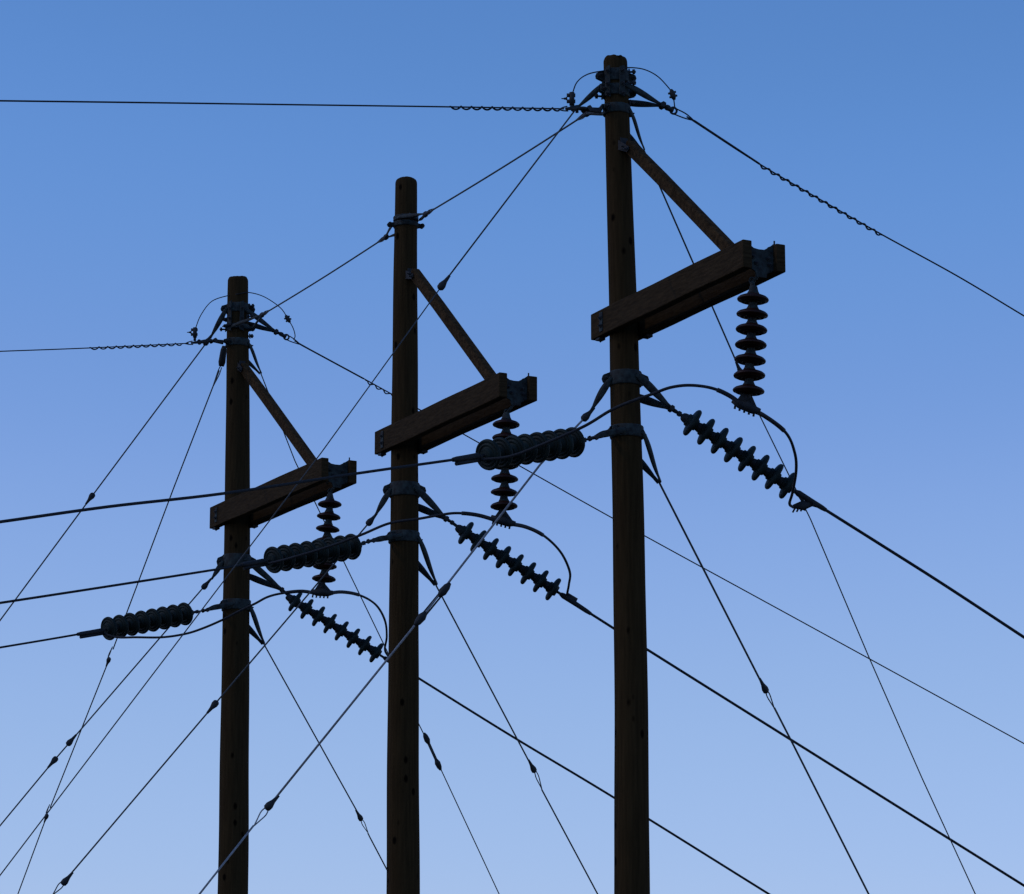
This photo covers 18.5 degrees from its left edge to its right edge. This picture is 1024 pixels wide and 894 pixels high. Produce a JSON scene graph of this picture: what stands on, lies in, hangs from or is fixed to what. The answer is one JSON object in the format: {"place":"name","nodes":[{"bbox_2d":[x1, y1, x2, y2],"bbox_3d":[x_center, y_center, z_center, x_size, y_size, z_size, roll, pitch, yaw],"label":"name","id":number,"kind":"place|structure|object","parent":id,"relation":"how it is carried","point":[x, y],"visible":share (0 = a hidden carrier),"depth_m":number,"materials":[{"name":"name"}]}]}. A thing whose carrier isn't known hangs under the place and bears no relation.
{"place":"outdoors","nodes":[
{"label":"outdoors","id":0,"kind":"place"},
{"bbox_2d":[0,0,1023,893],"label":"sky","id":1,"kind":"structure","parent":0,"point":[895,382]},
{"bbox_3d":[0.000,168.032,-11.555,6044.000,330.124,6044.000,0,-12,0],"label":"ground","id":2,"kind":"structure","parent":0,"visible":0},
{"bbox_2d":[17,346,226,893],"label":"guy wire","id":3,"kind":"object","parent":2,"relation":"attached to","point":[222,358],"visible":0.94,"depth_m":38.73,"materials":[{"name":"metal"}]},
{"bbox_2d":[210,276,356,893],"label":"utility pole","id":4,"kind":"object","parent":2,"relation":"on","point":[237,516],"visible":0.88,"depth_m":35.35,"materials":[{"name":"brown wood"}]},
{"bbox_2d":[0,560,223,825],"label":"guy wire","id":5,"kind":"object","parent":4,"relation":"attached to","point":[204,586],"visible":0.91,"depth_m":35.11,"materials":[{"name":"metal"}]},
{"bbox_2d":[0,338,223,351],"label":"shield wire","id":6,"kind":"object","parent":4,"relation":"attached to","point":[205,341],"visible":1,"depth_m":35.42,"materials":[{"name":"metal"}]},
{"bbox_2d":[89,343,182,349],"bbox_3d":[-4.200,-1.132,35.132,0.042,0.326,1.379,-11,-17,41],"label":"spiral damper","id":7,"kind":"object","parent":6,"relation":"attached to","point":[135,346],"visible":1,"depth_m":35.13,"materials":[{"name":"metal"}]},
{"bbox_2d":[0,307,227,620],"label":"guy wire","id":8,"kind":"object","parent":4,"relation":"attached to","point":[215,328],"visible":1,"depth_m":35.80,"materials":[{"name":"metal"}]},
{"bbox_2d":[76,602,233,639],"bbox_3d":[-3.953,1.913,34.692,0.260,0.660,2.189,-11,-17,41],"label":"strain insulator","id":9,"kind":"object","parent":4,"relation":"attached to","point":[154,620],"visible":1,"depth_m":34.55,"materials":[{"name":"ceramic"}]},
{"bbox_2d":[0,633,77,647],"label":"conductor wire","id":10,"kind":"object","parent":9,"relation":"attached to","point":[59,637],"visible":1,"depth_m":33.42,"materials":[{"name":"black metal"}]},
{"bbox_2d":[187,292,295,340],"bbox_3d":[-3.146,-1.471,36.251,1.346,0.694,0.212,7,-14,-30],"label":"bonding wire","id":11,"kind":"object","parent":4,"relation":"attached to","point":[194,334],"visible":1,"depth_m":36.30,"materials":[{"name":"metal"}]},
{"bbox_2d":[230,227,393,329],"bbox_3d":[-2.128,-1.812,34.216,0.265,0.077,4.705,6,-14,-25],"label":"tie wire","id":12,"kind":"object","parent":4,"relation":"attached to","point":[386,236],"visible":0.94,"depth_m":34.55,"materials":[{"name":"metal"}]},
{"bbox_2d":[244,557,387,662],"bbox_3d":[-2.108,1.934,35.815,1.954,1.271,0.318,2,-13,-10],"label":"strain insulator","id":13,"kind":"object","parent":4,"relation":"attached to","point":[305,608],"visible":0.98,"depth_m":35.76,"materials":[{"name":"ceramic"}]},
{"bbox_2d":[419,677,769,893],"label":"conductor wire","id":14,"kind":"object","parent":13,"relation":"attached to","point":[592,784],"visible":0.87,"depth_m":35.98,"materials":[{"name":"black metal"}]},
{"bbox_2d":[249,604,386,869],"bbox_3d":[-0.898,6.224,37.213,0.355,7.993,6.615,-11,-17,41],"label":"guy wire","id":15,"kind":"object","parent":4,"relation":"attached to","point":[252,632],"visible":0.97,"depth_m":36.08,"materials":[{"name":"metal"}]},
{"bbox_2d":[312,484,341,597],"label":"suspension insulator","id":16,"kind":"object","parent":4,"relation":"hanging from","point":[329,503],"visible":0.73,"depth_m":33.34,"materials":[{"name":"ceramic"}]},
{"bbox_2d":[104,589,387,656],"bbox_3d":[-2.399,1.886,34.157,3.548,0.527,2.062,7,-14,-30],"label":"jumper wire","id":17,"kind":"object","parent":16,"relation":"hanging from","point":[269,596],"visible":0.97,"depth_m":33.62,"materials":[{"name":"black metal"}]},
{"bbox_2d":[248,342,498,893],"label":"guy wire","id":18,"kind":"object","parent":4,"relation":"attached to","point":[425,735],"visible":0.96,"depth_m":37.54,"materials":[{"name":"metal"}]},
{"bbox_2d":[244,308,1023,743],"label":"shield wire","id":19,"kind":"object","parent":4,"relation":"attached to","point":[264,326],"visible":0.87,"depth_m":36.69,"materials":[{"name":"metal"}]},
{"bbox_2d":[365,379,391,395],"bbox_3d":[-1.283,-0.539,36.547,0.868,0.468,0.042,2,-13,-11],"label":"spiral damper","id":20,"kind":"object","parent":19,"relation":"attached to","point":[377,388],"visible":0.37,"depth_m":36.52,"materials":[{"name":"metal"}]},
{"bbox_2d":[375,176,536,893],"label":"utility pole","id":21,"kind":"object","parent":2,"relation":"on","point":[409,434],"visible":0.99,"depth_m":31.02,"materials":[{"name":"brown wood"}]},
{"bbox_2d":[53,488,391,893],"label":"guy wire","id":22,"kind":"object","parent":21,"relation":"attached to","point":[215,703],"visible":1,"depth_m":30.68,"materials":[{"name":"metal"}]},
{"bbox_2d":[240,533,401,572],"bbox_3d":[-1.863,1.013,30.469,0.260,0.632,2.087,-11,-17,41],"label":"strain insulator","id":23,"kind":"object","parent":21,"relation":"attached to","point":[350,550],"visible":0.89,"depth_m":30.31,"materials":[{"name":"ceramic"}]},
{"bbox_2d":[0,564,241,603],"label":"conductor wire","id":24,"kind":"object","parent":23,"relation":"attached to","point":[108,586],"visible":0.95,"depth_m":28.46,"materials":[{"name":"black metal"}]},
{"bbox_2d":[397,109,602,220],"bbox_3d":[-0.082,-2.647,29.880,0.248,0.336,4.780,6,-14,-24],"label":"tie wire","id":25,"kind":"object","parent":21,"relation":"attached to","point":[425,214],"visible":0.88,"depth_m":30.12,"materials":[{"name":"metal"}]},
{"bbox_2d":[413,484,591,614],"bbox_3d":[-0.105,1.045,31.534,1.853,1.244,0.301,2,-13,-10],"label":"strain insulator","id":26,"kind":"object","parent":21,"relation":"attached to","point":[464,532],"visible":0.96,"depth_m":31.48,"materials":[{"name":"ceramic"}]},
{"bbox_2d":[591,613,1023,886],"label":"conductor wire","id":27,"kind":"object","parent":26,"relation":"attached to","point":[821,758],"visible":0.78,"depth_m":31.72,"materials":[{"name":"black metal"}]},
{"bbox_2d":[490,401,519,528],"bbox_3d":[-0.067,0.165,29.266,0.279,1.222,0.256,0,-12,0],"label":"suspension insulator","id":28,"kind":"object","parent":21,"relation":"hanging from","point":[505,423],"visible":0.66,"depth_m":29.18,"materials":[{"name":"ceramic"}]},
{"bbox_2d":[266,511,570,594],"bbox_3d":[-0.416,0.962,29.987,3.393,0.367,1.891,7,-14,-30],"label":"jumper wire","id":29,"kind":"object","parent":28,"relation":"hanging from","point":[527,527],"visible":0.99,"depth_m":29.49,"materials":[{"name":"black metal"}]},
{"bbox_2d":[417,535,597,893],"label":"guy wire","id":30,"kind":"object","parent":21,"relation":"attached to","point":[433,581],"visible":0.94,"depth_m":31.90,"materials":[{"name":"metal"}]},
{"bbox_2d":[591,54,785,893],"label":"utility pole","id":31,"kind":"object","parent":2,"relation":"on","point":[628,318],"visible":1,"depth_m":26.63,"materials":[{"name":"brown wood"}]},
{"bbox_2d":[0,100,601,113],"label":"shield wire","id":32,"kind":"object","parent":31,"relation":"attached to","point":[582,109],"visible":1,"depth_m":24.83,"materials":[{"name":"metal"}]},
{"bbox_2d":[450,106,561,111],"bbox_3d":[-0.049,-2.866,26.539,0.041,0.351,1.414,-11,-17,41],"label":"spiral damper","id":33,"kind":"object","parent":32,"relation":"attached to","point":[521,108],"visible":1,"depth_m":26.55,"materials":[{"name":"metal"}]},
{"bbox_2d":[0,83,603,875],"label":"guy wire","id":34,"kind":"object","parent":31,"relation":"attached to","point":[446,279],"visible":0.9,"depth_m":26.61,"materials":[{"name":"metal"}]},
{"bbox_2d":[199,376,612,893],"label":"guy wire","id":35,"kind":"object","parent":31,"relation":"attached to","point":[445,588],"visible":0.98,"depth_m":26.33,"materials":[{"name":"metal"}]},
{"bbox_2d":[451,427,625,469],"bbox_3d":[0.214,-0.007,26.129,0.260,0.648,2.075,-11,-17,41],"label":"strain insulator","id":36,"kind":"object","parent":31,"relation":"attached to","point":[572,445],"visible":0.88,"depth_m":25.96,"materials":[{"name":"ceramic"}]},
{"bbox_2d":[0,458,453,522],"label":"conductor wire","id":37,"kind":"object","parent":36,"relation":"attached to","point":[208,495],"visible":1,"depth_m":23.30,"materials":[{"name":"black metal"}]},
{"bbox_2d":[561,67,676,106],"bbox_3d":[0.920,-3.121,27.573,1.173,0.547,0.191,7,-14,-30],"label":"bonding wire","id":38,"kind":"object","parent":31,"relation":"attached to","point":[571,96],"visible":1,"depth_m":27.61,"materials":[{"name":"metal"}]},
{"bbox_2d":[635,372,826,512],"bbox_3d":[1.885,-0.019,27.185,1.728,1.156,0.281,2,-13,-10],"label":"strain insulator","id":39,"kind":"object","parent":31,"relation":"attached to","point":[718,440],"visible":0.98,"depth_m":27.13,"materials":[{"name":"ceramic"}]},
{"bbox_2d":[826,509,1023,638],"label":"conductor wire","id":40,"kind":"object","parent":39,"relation":"attached to","point":[925,573],"visible":1,"depth_m":27.28,"materials":[{"name":"black metal"}]},
{"bbox_2d":[731,272,768,416],"bbox_3d":[1.900,-0.822,25.073,0.316,1.191,0.256,0,-12,0],"label":"suspension insulator","id":41,"kind":"object","parent":31,"relation":"hanging from","point":[751,329],"visible":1,"depth_m":25.01,"materials":[{"name":"ceramic"}]},
{"bbox_2d":[481,384,797,508],"bbox_3d":[1.537,-0.051,25.707,3.191,0.578,1.727,8,-15,-31],"label":"jumper wire","id":42,"kind":"object","parent":41,"relation":"hanging from","point":[761,414],"visible":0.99,"depth_m":25.26,"materials":[{"name":"black metal"}]},
{"bbox_2d":[642,429,868,893],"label":"guy wire","id":43,"kind":"object","parent":31,"relation":"attached to","point":[650,473],"visible":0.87,"depth_m":27.71,"materials":[{"name":"metal"}]},
{"bbox_2d":[629,107,975,893],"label":"guy wire","id":44,"kind":"object","parent":31,"relation":"attached to","point":[787,473],"visible":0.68,"depth_m":28.76,"materials":[{"name":"metal"}]},
{"bbox_2d":[625,82,1023,315],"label":"shield wire","id":45,"kind":"object","parent":31,"relation":"attached to","point":[645,95],"visible":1,"depth_m":27.79,"materials":[{"name":"metal"}]},
{"bbox_2d":[758,163,882,235],"bbox_3d":[2.734,-2.195,27.854,1.134,0.614,0.041,2,-13,-11],"label":"spiral damper","id":46,"kind":"object","parent":45,"relation":"attached to","point":[821,201],"visible":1,"depth_m":27.84,"materials":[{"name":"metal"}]}
]}

